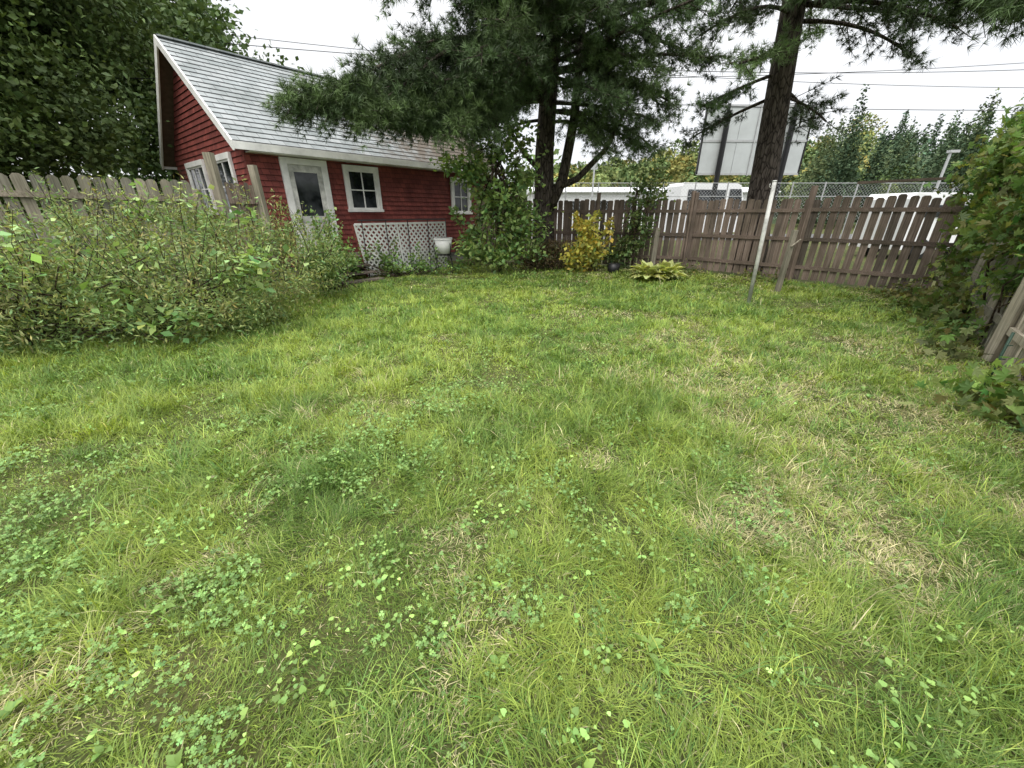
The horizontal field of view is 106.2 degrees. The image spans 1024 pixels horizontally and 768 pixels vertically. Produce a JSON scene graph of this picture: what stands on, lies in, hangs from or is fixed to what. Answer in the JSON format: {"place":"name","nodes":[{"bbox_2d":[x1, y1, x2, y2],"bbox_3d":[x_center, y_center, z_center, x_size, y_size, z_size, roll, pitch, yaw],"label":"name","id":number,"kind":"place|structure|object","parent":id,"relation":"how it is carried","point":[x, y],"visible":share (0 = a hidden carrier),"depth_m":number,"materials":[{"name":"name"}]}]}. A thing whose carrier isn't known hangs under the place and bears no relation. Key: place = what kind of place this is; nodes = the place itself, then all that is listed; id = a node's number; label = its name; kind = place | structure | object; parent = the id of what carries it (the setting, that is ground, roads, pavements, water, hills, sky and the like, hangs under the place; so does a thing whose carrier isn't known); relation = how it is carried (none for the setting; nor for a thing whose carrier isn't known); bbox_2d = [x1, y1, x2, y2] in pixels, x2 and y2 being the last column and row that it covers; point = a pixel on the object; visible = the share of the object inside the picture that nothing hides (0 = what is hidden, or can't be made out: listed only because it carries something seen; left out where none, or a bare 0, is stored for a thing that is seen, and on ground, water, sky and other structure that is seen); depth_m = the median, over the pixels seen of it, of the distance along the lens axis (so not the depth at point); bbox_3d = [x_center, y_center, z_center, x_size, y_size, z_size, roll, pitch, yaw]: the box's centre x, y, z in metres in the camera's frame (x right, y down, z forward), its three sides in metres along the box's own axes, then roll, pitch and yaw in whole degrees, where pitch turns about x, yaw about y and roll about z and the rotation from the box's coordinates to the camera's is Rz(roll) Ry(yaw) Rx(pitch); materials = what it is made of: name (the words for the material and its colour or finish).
{"place":"outdoors","nodes":[
{"label":"outdoors","id":0,"kind":"place"},
{"bbox_2d":[36,234,851,239],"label":"road","id":1,"kind":"structure","parent":0,"point":[812,235],"depth_m":28.29,"materials":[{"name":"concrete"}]},
{"bbox_2d":[664,182,742,234],"bbox_3d":[13.938,-12.137,27.015,6.200,3.400,2.000,-5,24,-10],"label":"parked van","id":2,"kind":"object","parent":1,"relation":"on","point":[686,191],"visible":0.15,"depth_m":25.71,"materials":[{"name":"paint"}]},
{"bbox_2d":[29,155,930,223],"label":"hill","id":3,"kind":"structure","parent":0,"point":[775,218],"depth_m":69.44,"materials":[{"name":"green plant"}]},
{"bbox_2d":[514,112,887,207],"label":"distant deciduous forest","id":4,"kind":"object","parent":3,"relation":"on","point":[617,172],"visible":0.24,"depth_m":74.75,"materials":[{"name":"green plant"}]},
{"bbox_2d":[776,106,1023,214],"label":"distant conifer forest","id":5,"kind":"object","parent":3,"relation":"on","point":[924,141],"visible":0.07,"depth_m":89.33,"materials":[{"name":"green plant"}]},
{"bbox_2d":[0,224,1023,767],"bbox_3d":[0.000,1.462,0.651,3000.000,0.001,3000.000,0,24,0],"label":"ground","id":6,"kind":"structure","parent":0,"point":[266,690],"depth_m":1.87,"materials":[{"name":"green plant"}]},
{"bbox_2d":[0,11,87,240],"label":"maple tree","id":7,"kind":"object","parent":6,"relation":"on","point":[13,136],"visible":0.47,"depth_m":8.49,"materials":[{"name":"green plant"}]},
{"bbox_2d":[0,0,218,264],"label":"maple tree","id":8,"kind":"object","parent":6,"relation":"on","point":[54,40],"visible":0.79,"depth_m":10.15,"materials":[{"name":"green plant"}]},
{"bbox_2d":[0,173,230,308],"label":"picket fence","id":9,"kind":"object","parent":6,"relation":"on","point":[21,186],"visible":0.35,"depth_m":6.12,"materials":[{"name":"beige wood"}]},
{"bbox_2d":[9,0,304,230],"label":"maple tree","id":10,"kind":"object","parent":6,"relation":"on","point":[207,28],"visible":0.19,"depth_m":15.57,"materials":[{"name":"green plant"}]},
{"bbox_2d":[0,165,362,366],"bbox_3d":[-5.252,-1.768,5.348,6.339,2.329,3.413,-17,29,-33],"label":"garden shrub","id":11,"kind":"object","parent":6,"relation":"on","point":[109,266],"visible":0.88,"depth_m":5.19,"materials":[{"name":"green plant"}]},
{"bbox_2d":[202,152,287,293],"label":"garden gate","id":12,"kind":"structure","parent":6,"relation":"on","point":[256,189],"depth_m":7.53,"materials":[{"name":"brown wood"}]},
{"bbox_2d":[36,148,573,221],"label":"distant treeline","id":13,"kind":"object","parent":6,"relation":"on","point":[556,165],"visible":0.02,"depth_m":51.44,"materials":[{"name":"green plant"}]},
{"bbox_2d":[278,203,362,293],"bbox_3d":[-3.951,-2.879,8.271,1.905,1.822,2.767,0,24,0],"label":"garden shrub","id":14,"kind":"object","parent":6,"relation":"on","point":[346,259],"visible":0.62,"depth_m":7.93,"materials":[{"name":"green plant"}]},
{"bbox_2d":[173,68,486,267],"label":"walls","id":15,"kind":"structure","parent":6,"relation":"on","point":[408,193],"depth_m":10.98,"materials":[{"name":"red wood"}]},
{"bbox_2d":[184,159,218,214],"bbox_3d":[-9.018,-5.655,11.141,1.740,1.370,0.090,19,30,36],"label":"gable window","id":16,"kind":"structure","parent":15,"relation":"attached to","point":[196,170],"depth_m":10.99,"materials":[{"name":"white paint"}]},
{"bbox_2d":[215,152,240,211],"bbox_3d":[-7.256,-5.054,9.790,1.440,1.370,0.091,19,30,36],"label":"gable window","id":17,"kind":"structure","parent":15,"relation":"attached to","point":[225,165],"depth_m":9.57,"materials":[{"name":"white paint"}]},
{"bbox_2d":[278,156,337,255],"bbox_3d":[-5.139,-4.527,9.959,0.180,2.270,1.200,19,30,36],"label":"front door","id":18,"kind":"structure","parent":15,"relation":"attached to","point":[306,182],"depth_m":9.80,"materials":[{"name":"white paint"}]},
{"bbox_2d":[159,41,467,166],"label":"roof deck","id":19,"kind":"structure","parent":15,"relation":"on","point":[166,87],"depth_m":10.47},
{"bbox_2d":[155,33,497,168],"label":"roof shingles","id":20,"kind":"object","parent":19,"relation":"on","point":[336,144],"visible":0.49,"depth_m":9.58,"materials":[{"name":"grey"}]},
{"bbox_2d":[153,34,499,264],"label":"white trim","id":21,"kind":"structure","parent":15,"relation":"attached to","point":[267,149],"depth_m":9.36,"materials":[{"name":"paint"}]},
{"bbox_2d":[341,164,383,211],"bbox_3d":[-4.183,-5.489,10.854,0.090,1.160,1.100,19,30,36],"label":"window","id":22,"kind":"structure","parent":15,"relation":"attached to","point":[362,188],"depth_m":10.85,"materials":[{"name":"white paint"}]},
{"bbox_2d":[450,177,472,213],"bbox_3d":[-1.772,-6.589,13.508,0.090,1.150,0.960,19,30,36],"label":"window","id":23,"kind":"structure","parent":15,"relation":"attached to","point":[458,193],"depth_m":13.52,"materials":[{"name":"white paint"}]},
{"bbox_2d":[274,252,470,277],"bbox_3d":[-5.683,-4.811,14.334,5.860,0.330,8.060,19,30,36],"label":"foundation","id":24,"kind":"object","parent":6,"relation":"on","point":[449,258],"depth_m":13.19,"materials":[{"name":"concrete"}]},
{"bbox_2d":[314,219,447,284],"bbox_3d":[-3.510,-3.826,10.765,2.085,1.434,4.085,19,30,36],"label":"lattice porch","id":25,"kind":"object","parent":6,"relation":"on","point":[403,251],"visible":0.66,"depth_m":10.72,"materials":[{"name":"white wood"}]},
{"bbox_2d":[330,234,472,277],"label":"porch plants","id":26,"kind":"object","parent":6,"relation":"on","point":[396,269],"visible":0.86,"depth_m":10.48,"materials":[{"name":"green plant"}]},
{"bbox_2d":[433,237,461,273],"bbox_3d":[-1.793,-3.679,11.034,0.844,0.963,0.577,0,24,0],"label":"potted plant stand","id":27,"kind":"object","parent":6,"relation":"on","point":[443,244],"visible":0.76,"depth_m":10.81,"materials":[{"name":"white paint"}]},
{"bbox_2d":[429,115,563,274],"bbox_3d":[-0.454,-5.197,10.542,3.724,4.178,2.241,0,24,0],"label":"young ash tree","id":28,"kind":"object","parent":6,"relation":"on","point":[495,196],"visible":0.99,"depth_m":10.37,"materials":[{"name":"green plant"}]},
{"bbox_2d":[476,197,518,261],"bbox_3d":[-0.540,-5.428,13.425,1.596,2.198,0.127,9,26,20],"label":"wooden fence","id":29,"kind":"object","parent":6,"relation":"on","point":[489,227],"visible":0.17,"depth_m":13.55,"materials":[{"name":"brown wood"}]},
{"bbox_2d":[255,0,747,265],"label":"pine tree","id":30,"kind":"object","parent":6,"relation":"on","point":[504,58],"visible":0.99,"depth_m":8.56,"materials":[{"name":"green plant"}]},
{"bbox_2d":[463,268,553,287],"bbox_3d":[-0.034,-2.706,9.744,1.098,0.322,2.819,21,31,39],"label":"lawn weed patch","id":31,"kind":"object","parent":6,"relation":"on","point":[473,283],"visible":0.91,"depth_m":9.46,"materials":[{"name":"green plant"}]},
{"bbox_2d":[0,326,1023,767],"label":"clover and weeds","id":32,"kind":"object","parent":6,"relation":"on","point":[172,760],"visible":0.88,"depth_m":1.74,"materials":[{"name":"green plant"}]},
{"bbox_2d":[60,34,1023,110],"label":"power lines","id":33,"kind":"object","parent":6,"relation":"on","point":[706,77],"visible":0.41,"depth_m":17.49,"materials":[{"name":"black metal"}]},
{"bbox_2d":[510,237,574,271],"bbox_3d":[1.044,-3.987,11.748,2.509,1.131,1.645,0,24,0],"label":"understory shrub","id":34,"kind":"object","parent":6,"relation":"on","point":[549,261],"visible":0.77,"depth_m":11.71,"materials":[{"name":"green plant"}]},
{"bbox_2d":[559,209,614,271],"bbox_3d":[2.211,-4.110,11.204,1.712,1.806,1.599,0,24,0],"label":"yellow shrub","id":35,"kind":"object","parent":6,"relation":"on","point":[587,251],"visible":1,"depth_m":11.13,"materials":[{"name":"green plant"}]},
{"bbox_2d":[591,148,597,199],"bbox_3d":[7.500,-18.005,35.769,0.600,7.000,0.200,0,24,0],"label":"street sign post","id":36,"kind":"object","parent":6,"relation":"on","point":[593,167],"visible":0.3,"depth_m":35.15,"materials":[{"name":"grey metal"}]},
{"bbox_2d":[515,191,696,265],"bbox_3d":[2.691,-4.898,12.274,5.587,2.166,0.127,9,26,20],"label":"wooden fence","id":37,"kind":"object","parent":6,"relation":"on","point":[618,211],"visible":0.49,"depth_m":11.89,"materials":[{"name":"brown wood"}]},
{"bbox_2d":[607,263,620,272],"bbox_3d":[2.950,-3.375,11.195,0.400,0.260,0.394,0,24,0],"label":"black plant pot","id":38,"kind":"object","parent":6,"relation":"on","point":[612,267],"visible":0.9,"depth_m":11.07,"materials":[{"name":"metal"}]},
{"bbox_2d":[603,165,676,268],"bbox_3d":[3.658,-4.784,11.258,1.960,2.901,1.428,7,25,14],"label":"lilac shrub","id":39,"kind":"object","parent":6,"relation":"on","point":[632,241],"visible":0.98,"depth_m":11.15,"materials":[{"name":"green plant"}]},
{"bbox_2d":[650,228,660,265],"bbox_3d":[4.210,-3.945,11.379,0.150,1.252,0.110,0,24,0],"label":"wooden post","id":40,"kind":"object","parent":6,"relation":"on","point":[655,245],"visible":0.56,"depth_m":11.28,"materials":[{"name":"beige wood"}]},
{"bbox_2d":[627,259,687,279],"bbox_3d":[3.724,-2.939,9.816,1.595,0.477,1.117,0,24,0],"label":"hosta plant","id":41,"kind":"object","parent":6,"relation":"on","point":[665,269],"visible":1,"depth_m":9.69,"materials":[{"name":"green plant"}]},
{"bbox_2d":[532,182,968,247],"bbox_3d":[17.411,-7.998,18.334,32.883,2.900,0.064,0,24,0],"label":"chain link fence","id":42,"kind":"object","parent":6,"relation":"on","point":[789,196],"visible":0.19,"depth_m":17.94,"materials":[{"name":"grey metal"}]},
{"bbox_2d":[695,103,816,241],"bbox_3d":[11.820,-10.305,19.335,5.160,6.300,0.410,0,24,0],"label":"billboard","id":43,"kind":"object","parent":6,"relation":"on","point":[730,149],"visible":0.57,"depth_m":18.86,"materials":[{"name":"metal"}]},
{"bbox_2d":[746,180,776,303],"bbox_3d":[4.449,-2.456,6.930,0.190,2.151,0.072,0,24,0],"label":"clothesline pole","id":44,"kind":"object","parent":6,"relation":"on","point":[763,233],"visible":0.91,"depth_m":6.86,"materials":[{"name":"grey metal"}]},
{"bbox_2d":[774,230,800,291],"bbox_3d":[5.911,-2.587,8.243,0.192,1.324,0.164,0,24,0],"label":"wooden post","id":45,"kind":"object","parent":6,"relation":"on","point":[787,257],"visible":0.81,"depth_m":8.21,"materials":[{"name":"beige wood"}]},
{"bbox_2d":[654,258,956,310],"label":"fence edge plants","id":46,"kind":"object","parent":6,"relation":"on","point":[919,294],"visible":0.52,"depth_m":7.87,"materials":[{"name":"green plant"}]},
{"bbox_2d":[734,163,923,218],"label":"roadside maples","id":47,"kind":"object","parent":6,"relation":"on","point":[743,183],"visible":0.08,"depth_m":48.72,"materials":[{"name":"green plant"}]},
{"bbox_2d":[635,0,1023,271],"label":"pine tree","id":48,"kind":"object","parent":6,"relation":"on","point":[782,52],"visible":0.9,"depth_m":9.28,"materials":[{"name":"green plant"}]},
{"bbox_2d":[683,186,976,291],"bbox_3d":[7.081,-3.637,9.428,0.136,2.177,5.671,-20,31,-37],"label":"wooden fence","id":49,"kind":"object","parent":6,"relation":"on","point":[811,209],"visible":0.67,"depth_m":9.09,"materials":[{"name":"brown wood"}]},
{"bbox_2d":[778,85,1022,224],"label":"roadside pines","id":50,"kind":"object","parent":6,"relation":"on","point":[845,159],"visible":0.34,"depth_m":41.29,"materials":[{"name":"green plant"}]},
{"bbox_2d":[848,192,972,258],"bbox_3d":[16.587,-6.102,14.873,5.400,2.250,2.000,-2,24,-5],"label":"parked van","id":51,"kind":"object","parent":6,"relation":"on","point":[910,195],"visible":0.12,"depth_m":14.02,"materials":[{"name":"paint"}]},
{"bbox_2d":[933,150,960,191],"bbox_3d":[19.300,-8.342,17.631,0.400,4.100,0.200,0,24,0],"label":"light post","id":52,"kind":"object","parent":6,"relation":"on","point":[950,152],"visible":0.54,"depth_m":17.00,"materials":[{"name":"grey metal"}]},
{"bbox_2d":[890,93,1023,434],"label":"virginia creeper","id":53,"kind":"object","parent":6,"relation":"on","point":[994,180],"visible":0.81,"depth_m":5.05,"materials":[{"name":"green plant"}]},
{"bbox_2d":[938,213,1023,393],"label":"old board fence","id":54,"kind":"object","parent":6,"relation":"on","point":[1009,321],"visible":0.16,"depth_m":4.50,"materials":[{"name":"beige wood"}]},
{"bbox_2d":[957,220,1023,343],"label":"climbing vine","id":55,"kind":"object","parent":54,"relation":"attached to","point":[1010,283],"visible":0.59,"depth_m":4.80,"materials":[{"name":"green plant"}]},
{"bbox_2d":[984,332,1014,384],"bbox_3d":[4.475,-0.172,3.558,0.047,0.622,0.079,12,27,25],"label":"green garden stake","id":56,"kind":"object","parent":6,"relation":"on","point":[1011,336],"visible":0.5,"depth_m":3.49,"materials":[{"name":"metal"}]},
{"bbox_2d":[21,0,1023,181],"label":"sky","id":57,"kind":"structure","parent":0,"point":[328,23],"materials":[{"name":"white"}]},
{"bbox_2d":[527,187,780,228],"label":"warehouse","id":58,"kind":"structure","parent":0,"point":[588,191],"depth_m":39.69,"materials":[{"name":"white metal"}]},
{"bbox_2d":[857,176,963,183],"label":"fence top beam","id":59,"kind":"structure","parent":0,"point":[903,180],"depth_m":7.91,"materials":[{"name":"grey metal"}]}
]}

